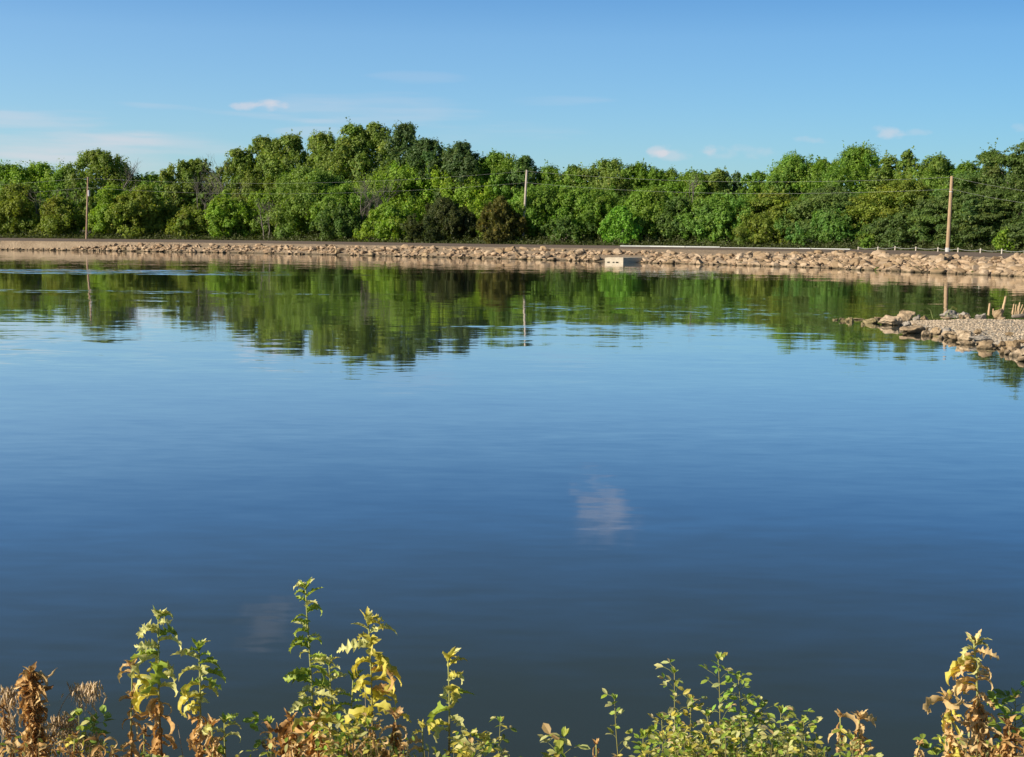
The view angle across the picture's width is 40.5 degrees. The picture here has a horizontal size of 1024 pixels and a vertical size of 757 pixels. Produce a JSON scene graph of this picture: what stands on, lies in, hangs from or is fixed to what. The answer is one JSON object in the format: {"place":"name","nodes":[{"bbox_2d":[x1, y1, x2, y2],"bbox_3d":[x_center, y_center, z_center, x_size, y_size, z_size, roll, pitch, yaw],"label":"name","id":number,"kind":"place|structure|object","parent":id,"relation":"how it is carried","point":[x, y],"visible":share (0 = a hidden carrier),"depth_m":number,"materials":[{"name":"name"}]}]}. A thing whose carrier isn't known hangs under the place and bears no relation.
{"place":"outdoors","nodes":[
{"label":"outdoors","id":0,"kind":"place"},
{"bbox_2d":[0,241,1005,273],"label":"bank","id":1,"kind":"structure","parent":0,"point":[9,245],"depth_m":215.22,"materials":[{"name":"stone"}]},
{"bbox_2d":[0,243,1023,275],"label":"riprap","id":2,"kind":"object","parent":1,"relation":"on","point":[651,255],"visible":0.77,"depth_m":194.67,"materials":[{"name":"beige stone"}]},
{"bbox_2d":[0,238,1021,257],"bbox_3d":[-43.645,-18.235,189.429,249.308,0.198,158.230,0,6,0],"label":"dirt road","id":3,"kind":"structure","parent":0,"point":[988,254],"depth_m":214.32,"materials":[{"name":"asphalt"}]},
{"bbox_2d":[69,229,952,251],"bbox_3d":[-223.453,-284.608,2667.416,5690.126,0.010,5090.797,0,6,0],"label":"ground","id":4,"kind":"structure","parent":0,"point":[395,242],"depth_m":267.11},
{"bbox_2d":[0,179,42,237],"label":"broadleaf tree","id":5,"kind":"object","parent":4,"relation":"on","point":[18,208],"visible":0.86,"depth_m":274.21,"materials":[{"name":"green plant"}]},
{"bbox_2d":[0,160,59,203],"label":"broadleaf tree","id":6,"kind":"object","parent":4,"relation":"on","point":[45,172],"visible":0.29,"depth_m":363.89,"materials":[{"name":"green plant"}]},
{"bbox_2d":[28,193,90,237],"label":"broadleaf tree","id":7,"kind":"object","parent":4,"relation":"on","point":[59,214],"visible":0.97,"depth_m":271.03,"materials":[{"name":"green plant"}]},
{"bbox_2d":[38,167,97,204],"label":"broadleaf tree","id":8,"kind":"object","parent":4,"relation":"on","point":[60,184],"visible":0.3,"depth_m":357.05,"materials":[{"name":"green plant"}]},
{"bbox_2d":[55,147,142,227],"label":"cottonwood tree","id":9,"kind":"object","parent":4,"relation":"on","point":[98,162],"visible":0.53,"depth_m":355.57,"materials":[{"name":"green plant"}]},
{"bbox_2d":[83,182,135,238],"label":"broadleaf tree","id":10,"kind":"object","parent":4,"relation":"on","point":[95,215],"visible":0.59,"depth_m":270.31,"materials":[{"name":"green plant"}]},
{"bbox_2d":[103,181,180,238],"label":"broadleaf tree","id":11,"kind":"object","parent":4,"relation":"on","point":[142,209],"visible":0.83,"depth_m":269.53,"materials":[{"name":"green plant"}]},
{"bbox_2d":[159,159,212,213],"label":"cottonwood tree","id":12,"kind":"object","parent":4,"relation":"on","point":[174,189],"visible":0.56,"depth_m":349.54,"materials":[{"name":"green plant"}]},
{"bbox_2d":[163,203,224,239],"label":"broadleaf tree","id":13,"kind":"object","parent":4,"relation":"on","point":[187,220],"visible":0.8,"depth_m":266.22,"materials":[{"name":"green plant"}]},
{"bbox_2d":[180,158,224,211],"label":"cottonwood tree","id":14,"kind":"object","parent":4,"relation":"on","point":[194,163],"visible":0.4,"depth_m":350.61,"materials":[{"name":"green plant"}]},
{"bbox_2d":[203,186,248,238],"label":"broadleaf tree","id":15,"kind":"object","parent":4,"relation":"on","point":[220,210],"visible":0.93,"depth_m":264.21,"materials":[{"name":"green plant"}]},
{"bbox_2d":[207,146,254,203],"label":"cottonwood tree","id":16,"kind":"object","parent":4,"relation":"on","point":[229,165],"visible":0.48,"depth_m":346.17,"materials":[{"name":"green plant"}]},
{"bbox_2d":[227,189,276,239],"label":"broadleaf tree","id":17,"kind":"object","parent":4,"relation":"on","point":[253,202],"visible":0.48,"depth_m":266.36,"materials":[{"name":"green plant"}]},
{"bbox_2d":[229,134,284,205],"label":"cottonwood tree","id":18,"kind":"object","parent":4,"relation":"on","point":[256,148],"visible":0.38,"depth_m":345.22,"materials":[{"name":"green plant"}]},
{"bbox_2d":[250,129,312,194],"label":"cottonwood tree","id":19,"kind":"object","parent":4,"relation":"on","point":[285,143],"visible":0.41,"depth_m":346.09,"materials":[{"name":"green plant"}]},
{"bbox_2d":[249,164,348,240],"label":"broadleaf tree","id":20,"kind":"object","parent":4,"relation":"on","point":[297,188],"visible":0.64,"depth_m":261.68,"materials":[{"name":"green plant"}]},
{"bbox_2d":[265,128,347,180],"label":"cottonwood tree","id":21,"kind":"object","parent":4,"relation":"on","point":[320,138],"visible":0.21,"depth_m":341.55,"materials":[{"name":"green plant"}]},
{"bbox_2d":[306,202,369,241],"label":"broadleaf tree","id":22,"kind":"object","parent":4,"relation":"on","point":[340,221],"visible":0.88,"depth_m":250.54,"materials":[{"name":"green plant"}]},
{"bbox_2d":[306,179,387,234],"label":"broadleaf tree","id":23,"kind":"object","parent":4,"relation":"on","point":[347,196],"visible":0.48,"depth_m":256.65,"materials":[{"name":"green plant"}]},
{"bbox_2d":[313,116,401,188],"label":"cottonwood tree","id":24,"kind":"object","parent":4,"relation":"on","point":[343,148],"visible":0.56,"depth_m":333.17,"materials":[{"name":"green plant"}]},
{"bbox_2d":[345,121,396,238],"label":"cottonwood tree","id":25,"kind":"object","parent":4,"relation":"on","point":[376,134],"visible":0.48,"depth_m":334.07,"materials":[{"name":"green plant"}]},
{"bbox_2d":[352,199,417,241],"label":"broadleaf tree","id":26,"kind":"object","parent":4,"relation":"on","point":[389,217],"visible":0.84,"depth_m":243.12,"materials":[{"name":"green plant"}]},
{"bbox_2d":[366,120,424,196],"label":"cottonwood tree","id":27,"kind":"object","parent":4,"relation":"on","point":[403,136],"visible":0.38,"depth_m":328.81,"materials":[{"name":"green plant"}]},
{"bbox_2d":[354,154,475,237],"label":"broadleaf tree","id":28,"kind":"object","parent":4,"relation":"on","point":[402,176],"visible":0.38,"depth_m":318.97,"materials":[{"name":"green plant"}]},
{"bbox_2d":[394,137,454,213],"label":"cottonwood tree","id":29,"kind":"object","parent":4,"relation":"on","point":[427,151],"visible":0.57,"depth_m":323.89,"materials":[{"name":"green plant"}]},
{"bbox_2d":[399,196,478,242],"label":"cedar tree","id":30,"kind":"object","parent":4,"relation":"on","point":[444,216],"visible":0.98,"depth_m":235.36,"materials":[{"name":"green plant"}]},
{"bbox_2d":[424,139,482,201],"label":"cottonwood tree","id":31,"kind":"object","parent":4,"relation":"on","point":[458,160],"visible":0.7,"depth_m":316.65,"materials":[{"name":"green plant"}]},
{"bbox_2d":[418,169,522,239],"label":"broadleaf tree","id":32,"kind":"object","parent":4,"relation":"on","point":[461,195],"visible":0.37,"depth_m":313.10,"materials":[{"name":"green plant"}]},
{"bbox_2d":[466,148,528,238],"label":"broadleaf tree","id":33,"kind":"object","parent":4,"relation":"on","point":[494,163],"visible":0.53,"depth_m":315.30,"materials":[{"name":"green plant"}]},
{"bbox_2d":[475,195,529,243],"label":"cedar tree","id":34,"kind":"object","parent":4,"relation":"on","point":[498,219],"visible":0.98,"depth_m":229.24,"materials":[{"name":"green plant"}]},
{"bbox_2d":[0,160,1013,237],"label":"distant wood","id":35,"kind":"object","parent":4,"relation":"on","point":[158,187],"visible":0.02,"depth_m":350.00,"materials":[{"name":"green plant"}]},
{"bbox_2d":[0,226,1023,252],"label":"undergrowth","id":36,"kind":"object","parent":4,"relation":"on","point":[932,247],"visible":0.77,"depth_m":224.89,"materials":[{"name":"green plant"}]},
{"bbox_2d":[504,155,542,237],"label":"broadleaf tree","id":37,"kind":"object","parent":4,"relation":"on","point":[526,162],"visible":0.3,"depth_m":314.46,"materials":[{"name":"green plant"}]},
{"bbox_2d":[507,184,581,242],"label":"broadleaf tree","id":38,"kind":"object","parent":4,"relation":"on","point":[539,199],"visible":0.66,"depth_m":232.66,"materials":[{"name":"green plant"}]},
{"bbox_2d":[537,215,597,244],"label":"shrub","id":39,"kind":"object","parent":4,"relation":"on","point":[564,228],"visible":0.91,"depth_m":227.17,"materials":[{"name":"green plant"}]},
{"bbox_2d":[553,164,586,190],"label":"broadleaf tree","id":40,"kind":"object","parent":4,"relation":"on","point":[562,177],"visible":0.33,"depth_m":310.73,"materials":[{"name":"green plant"}]},
{"bbox_2d":[537,179,629,242],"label":"broadleaf tree","id":41,"kind":"object","parent":4,"relation":"on","point":[595,206],"visible":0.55,"depth_m":231.51,"materials":[{"name":"green plant"}]},
{"bbox_2d":[570,157,641,201],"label":"broadleaf tree","id":42,"kind":"object","parent":4,"relation":"on","point":[612,168],"visible":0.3,"depth_m":306.65,"materials":[{"name":"green plant"}]},
{"bbox_2d":[597,204,643,244],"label":"broadleaf tree","id":43,"kind":"object","parent":4,"relation":"on","point":[620,226],"visible":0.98,"depth_m":221.65,"materials":[{"name":"green plant"}]},
{"bbox_2d":[614,158,666,202],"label":"broadleaf tree","id":44,"kind":"object","parent":4,"relation":"on","point":[638,174],"visible":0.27,"depth_m":305.85,"materials":[{"name":"green plant"}]},
{"bbox_2d":[613,184,671,243],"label":"broadleaf tree","id":45,"kind":"object","parent":4,"relation":"on","point":[645,205],"visible":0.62,"depth_m":225.65,"materials":[{"name":"green plant"}]},
{"bbox_2d":[649,192,698,245],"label":"broadleaf tree","id":46,"kind":"object","parent":4,"relation":"on","point":[673,207],"visible":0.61,"depth_m":222.28,"materials":[{"name":"green plant"}]},
{"bbox_2d":[665,166,723,240],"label":"broadleaf tree","id":47,"kind":"object","parent":4,"relation":"on","point":[702,188],"visible":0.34,"depth_m":298.98,"materials":[{"name":"green plant"}]},
{"bbox_2d":[688,165,740,242],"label":"broadleaf tree","id":48,"kind":"object","parent":4,"relation":"on","point":[712,179],"visible":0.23,"depth_m":298.21,"materials":[{"name":"green plant"}]},
{"bbox_2d":[675,186,769,245],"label":"broadleaf tree","id":49,"kind":"object","parent":4,"relation":"on","point":[714,218],"visible":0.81,"depth_m":216.91,"materials":[{"name":"green plant"}]},
{"bbox_2d":[731,207,797,247],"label":"broadleaf tree","id":50,"kind":"object","parent":4,"relation":"on","point":[764,230],"visible":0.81,"depth_m":210.73,"materials":[{"name":"green plant"}]},
{"bbox_2d":[736,170,794,201],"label":"broadleaf tree","id":51,"kind":"object","parent":4,"relation":"on","point":[759,177],"visible":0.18,"depth_m":293.40,"materials":[{"name":"green plant"}]},
{"bbox_2d":[728,182,811,242],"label":"locust tree","id":52,"kind":"object","parent":4,"relation":"on","point":[770,200],"visible":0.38,"depth_m":217.41,"materials":[{"name":"green plant"}]},
{"bbox_2d":[745,148,817,243],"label":"broadleaf tree","id":53,"kind":"object","parent":4,"relation":"on","point":[786,170],"visible":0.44,"depth_m":289.69,"materials":[{"name":"green plant"}]},
{"bbox_2d":[773,204,872,247],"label":"broadleaf tree","id":54,"kind":"object","parent":4,"relation":"on","point":[833,226],"visible":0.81,"depth_m":203.84,"materials":[{"name":"green plant"}]},
{"bbox_2d":[774,180,872,244],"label":"locust tree","id":55,"kind":"object","parent":4,"relation":"on","point":[826,198],"visible":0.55,"depth_m":209.95,"materials":[{"name":"green plant"}]},
{"bbox_2d":[796,140,895,206],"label":"broadleaf tree","id":56,"kind":"object","parent":4,"relation":"on","point":[850,168],"visible":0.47,"depth_m":276.44,"materials":[{"name":"green plant"}]},
{"bbox_2d":[860,150,904,205],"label":"locust tree","id":57,"kind":"object","parent":4,"relation":"on","point":[885,172],"visible":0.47,"depth_m":263.98,"materials":[{"name":"green plant"}]},
{"bbox_2d":[839,169,936,247],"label":"locust tree","id":58,"kind":"object","parent":4,"relation":"on","point":[904,192],"visible":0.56,"depth_m":197.56,"materials":[{"name":"green plant"}]},
{"bbox_2d":[860,202,939,249],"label":"locust tree","id":59,"kind":"object","parent":4,"relation":"on","point":[895,226],"visible":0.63,"depth_m":192.48,"materials":[{"name":"green plant"}]},
{"bbox_2d":[893,145,920,181],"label":"broadleaf tree","id":60,"kind":"object","parent":4,"relation":"on","point":[908,161],"visible":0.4,"depth_m":260.09,"materials":[{"name":"green plant"}]},
{"bbox_2d":[896,151,955,198],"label":"broadleaf tree","id":61,"kind":"object","parent":4,"relation":"on","point":[933,171],"visible":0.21,"depth_m":251.08,"materials":[{"name":"green plant"}]},
{"bbox_2d":[905,175,986,245],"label":"locust tree","id":62,"kind":"object","parent":4,"relation":"on","point":[925,213],"visible":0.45,"depth_m":187.42,"materials":[{"name":"green plant"}]},
{"bbox_2d":[931,206,1009,249],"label":"locust tree","id":63,"kind":"object","parent":4,"relation":"on","point":[959,238],"visible":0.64,"depth_m":179.50,"materials":[{"name":"green plant"}]},
{"bbox_2d":[933,181,1023,235],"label":"locust tree","id":64,"kind":"object","parent":4,"relation":"on","point":[987,209],"visible":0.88,"depth_m":177.77,"materials":[{"name":"green plant"}]},
{"bbox_2d":[944,138,1013,237],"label":"locust tree","id":65,"kind":"object","parent":4,"relation":"on","point":[985,160],"visible":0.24,"depth_m":233.12,"materials":[{"name":"green plant"}]},
{"bbox_2d":[963,138,1023,247],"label":"locust tree","id":66,"kind":"object","parent":4,"relation":"on","point":[1014,161],"visible":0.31,"depth_m":181.57,"materials":[{"name":"green plant"}]},
{"bbox_2d":[994,205,1023,249],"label":"locust tree","id":67,"kind":"object","parent":4,"relation":"on","point":[1015,227],"visible":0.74,"depth_m":172.89,"materials":[{"name":"green plant"}]},
{"bbox_2d":[0,241,1023,756],"bbox_3d":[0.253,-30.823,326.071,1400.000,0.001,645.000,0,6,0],"label":"lake water","id":68,"kind":"structure","parent":0,"point":[556,495],"depth_m":21.53,"materials":[{"name":"blue liquid"}]},
{"bbox_2d":[0,0,1023,189],"label":"sky","id":69,"kind":"structure","parent":0,"point":[706,85],"materials":[{"name":"blue"}]},
{"bbox_2d":[902,319,1023,348],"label":"gravel spit","id":70,"kind":"structure","parent":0,"point":[997,341],"depth_m":55.18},
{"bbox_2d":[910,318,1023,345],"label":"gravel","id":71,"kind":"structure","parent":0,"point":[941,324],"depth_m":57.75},
{"bbox_3d":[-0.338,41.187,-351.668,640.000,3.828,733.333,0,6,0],"label":"near bank","id":72,"kind":"structure","parent":0,"visible":0},
{"bbox_2d":[12,662,58,756],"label":"wilted weed","id":73,"kind":"object","parent":72,"relation":"on","point":[32,689],"visible":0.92,"depth_m":4.44,"materials":[{"name":"brown plant"}]},
{"bbox_2d":[45,711,91,756],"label":"seed grass","id":74,"kind":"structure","parent":72,"relation":"on","point":[64,723],"depth_m":4.54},
{"bbox_2d":[47,681,107,756],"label":"seed grass","id":75,"kind":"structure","parent":72,"relation":"on","point":[88,692],"depth_m":4.49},
{"bbox_2d":[117,657,150,756],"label":"wilted weed","id":76,"kind":"object","parent":72,"relation":"on","point":[133,749],"visible":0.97,"depth_m":4.55,"materials":[{"name":"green plant"}]},
{"bbox_2d":[127,606,181,756],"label":"wilted weed","id":77,"kind":"object","parent":72,"relation":"on","point":[157,667],"visible":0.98,"depth_m":4.53,"materials":[{"name":"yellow plant"}]},
{"bbox_2d":[170,637,225,756],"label":"wilted weed","id":78,"kind":"object","parent":72,"relation":"on","point":[186,694],"visible":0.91,"depth_m":4.48,"materials":[{"name":"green plant"}]},
{"bbox_2d":[198,713,222,756],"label":"wilted weed","id":79,"kind":"object","parent":72,"relation":"on","point":[208,727],"visible":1,"depth_m":4.43,"materials":[{"name":"brown plant"}]},
{"bbox_2d":[262,708,308,756],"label":"wilted weed","id":80,"kind":"object","parent":72,"relation":"on","point":[284,730],"visible":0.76,"depth_m":4.43,"materials":[{"name":"brown plant"}]},
{"bbox_2d":[283,577,338,756],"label":"wilted weed","id":81,"kind":"object","parent":72,"relation":"on","point":[298,674],"visible":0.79,"depth_m":4.62,"materials":[{"name":"green plant"}]},
{"bbox_2d":[292,706,345,756],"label":"wilted weed","id":82,"kind":"object","parent":72,"relation":"on","point":[309,749],"visible":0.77,"depth_m":4.38,"materials":[{"name":"brown plant"}]},
{"bbox_2d":[313,654,348,755],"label":"wilted weed","id":83,"kind":"object","parent":72,"relation":"on","point":[332,707],"visible":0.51,"depth_m":4.76,"materials":[{"name":"green plant"}]},
{"bbox_2d":[311,707,363,756],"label":"leafy weed","id":84,"kind":"object","parent":72,"relation":"on","point":[355,729],"visible":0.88,"depth_m":4.35,"materials":[{"name":"green plant"}]},
{"bbox_2d":[340,711,396,756],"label":"leafy weed","id":85,"kind":"object","parent":72,"relation":"on","point":[366,722],"visible":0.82,"depth_m":4.41,"materials":[{"name":"green plant"}]},
{"bbox_2d":[337,606,401,756],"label":"wilted weed","id":86,"kind":"object","parent":72,"relation":"on","point":[380,690],"visible":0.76,"depth_m":4.54,"materials":[{"name":"yellow plant"}]},
{"bbox_2d":[379,705,410,756],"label":"wilted weed","id":87,"kind":"object","parent":72,"relation":"on","point":[397,713],"visible":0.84,"depth_m":4.46,"materials":[{"name":"brown plant"}]},
{"bbox_2d":[426,647,475,756],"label":"wilted weed","id":88,"kind":"object","parent":72,"relation":"on","point":[453,698],"visible":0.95,"depth_m":4.54,"materials":[{"name":"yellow plant"}]},
{"bbox_2d":[446,728,508,756],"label":"leafy weed","id":89,"kind":"object","parent":72,"relation":"on","point":[485,739],"visible":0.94,"depth_m":4.46,"materials":[{"name":"green plant"}]},
{"bbox_2d":[0,730,1023,756],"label":"weeds","id":90,"kind":"object","parent":72,"relation":"on","point":[9,745],"visible":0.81,"depth_m":4.31,"materials":[{"name":"green plant"}]},
{"bbox_2d":[537,723,589,756],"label":"plant","id":91,"kind":"object","parent":72,"relation":"on","point":[559,741],"visible":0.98,"depth_m":4.56,"materials":[{"name":"green plant"}]},
{"bbox_2d":[655,658,694,755],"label":"clover weed","id":92,"kind":"object","parent":72,"relation":"on","point":[670,709],"visible":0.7,"depth_m":4.54,"materials":[{"name":"green plant"}]},
{"bbox_2d":[679,703,727,756],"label":"clover weed","id":93,"kind":"object","parent":72,"relation":"on","point":[695,733],"visible":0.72,"depth_m":4.46,"materials":[{"name":"green plant"}]},
{"bbox_2d":[699,652,737,756],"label":"clover weed","id":94,"kind":"object","parent":72,"relation":"on","point":[719,655],"visible":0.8,"depth_m":4.53,"materials":[{"name":"green plant"}]},
{"bbox_2d":[684,722,761,756],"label":"clover weed","id":95,"kind":"object","parent":72,"relation":"on","point":[717,733],"visible":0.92,"depth_m":4.34,"materials":[{"name":"green plant"}]},
{"bbox_2d":[722,671,760,756],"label":"clover weed","id":96,"kind":"object","parent":72,"relation":"on","point":[738,678],"visible":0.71,"depth_m":4.55,"materials":[{"name":"green plant"}]},
{"bbox_2d":[719,711,769,756],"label":"clover weed","id":97,"kind":"object","parent":72,"relation":"on","point":[732,734],"visible":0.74,"depth_m":4.50,"materials":[{"name":"green plant"}]},
{"bbox_2d":[749,718,802,756],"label":"clover weed","id":98,"kind":"object","parent":72,"relation":"on","point":[760,730],"visible":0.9,"depth_m":4.35,"materials":[{"name":"green plant"}]},
{"bbox_2d":[745,705,814,756],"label":"clover weed","id":99,"kind":"object","parent":72,"relation":"on","point":[782,709],"visible":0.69,"depth_m":4.54,"materials":[{"name":"green plant"}]},
{"bbox_2d":[773,708,826,756],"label":"clover weed","id":100,"kind":"object","parent":72,"relation":"on","point":[811,726],"visible":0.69,"depth_m":4.56,"materials":[{"name":"green plant"}]},
{"bbox_2d":[832,725,882,756],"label":"leafy weed","id":101,"kind":"object","parent":72,"relation":"on","point":[850,736],"visible":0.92,"depth_m":4.39,"materials":[{"name":"green plant"}]},
{"bbox_2d":[923,688,975,756],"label":"wilted weed","id":102,"kind":"object","parent":72,"relation":"on","point":[948,719],"visible":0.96,"depth_m":4.42,"materials":[{"name":"beige plant"}]},
{"bbox_2d":[945,629,1002,756],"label":"wilted weed","id":103,"kind":"object","parent":72,"relation":"on","point":[978,727],"visible":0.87,"depth_m":4.49,"materials":[{"name":"yellow plant"}]},
{"bbox_2d":[970,680,1023,756],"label":"leafy weed","id":104,"kind":"object","parent":72,"relation":"on","point":[1005,709],"visible":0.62,"depth_m":4.60,"materials":[{"name":"green plant"}]},
{"bbox_2d":[991,715,1023,756],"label":"wilted weed","id":105,"kind":"object","parent":72,"relation":"on","point":[1008,736],"visible":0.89,"depth_m":4.39,"materials":[{"name":"brown plant"}]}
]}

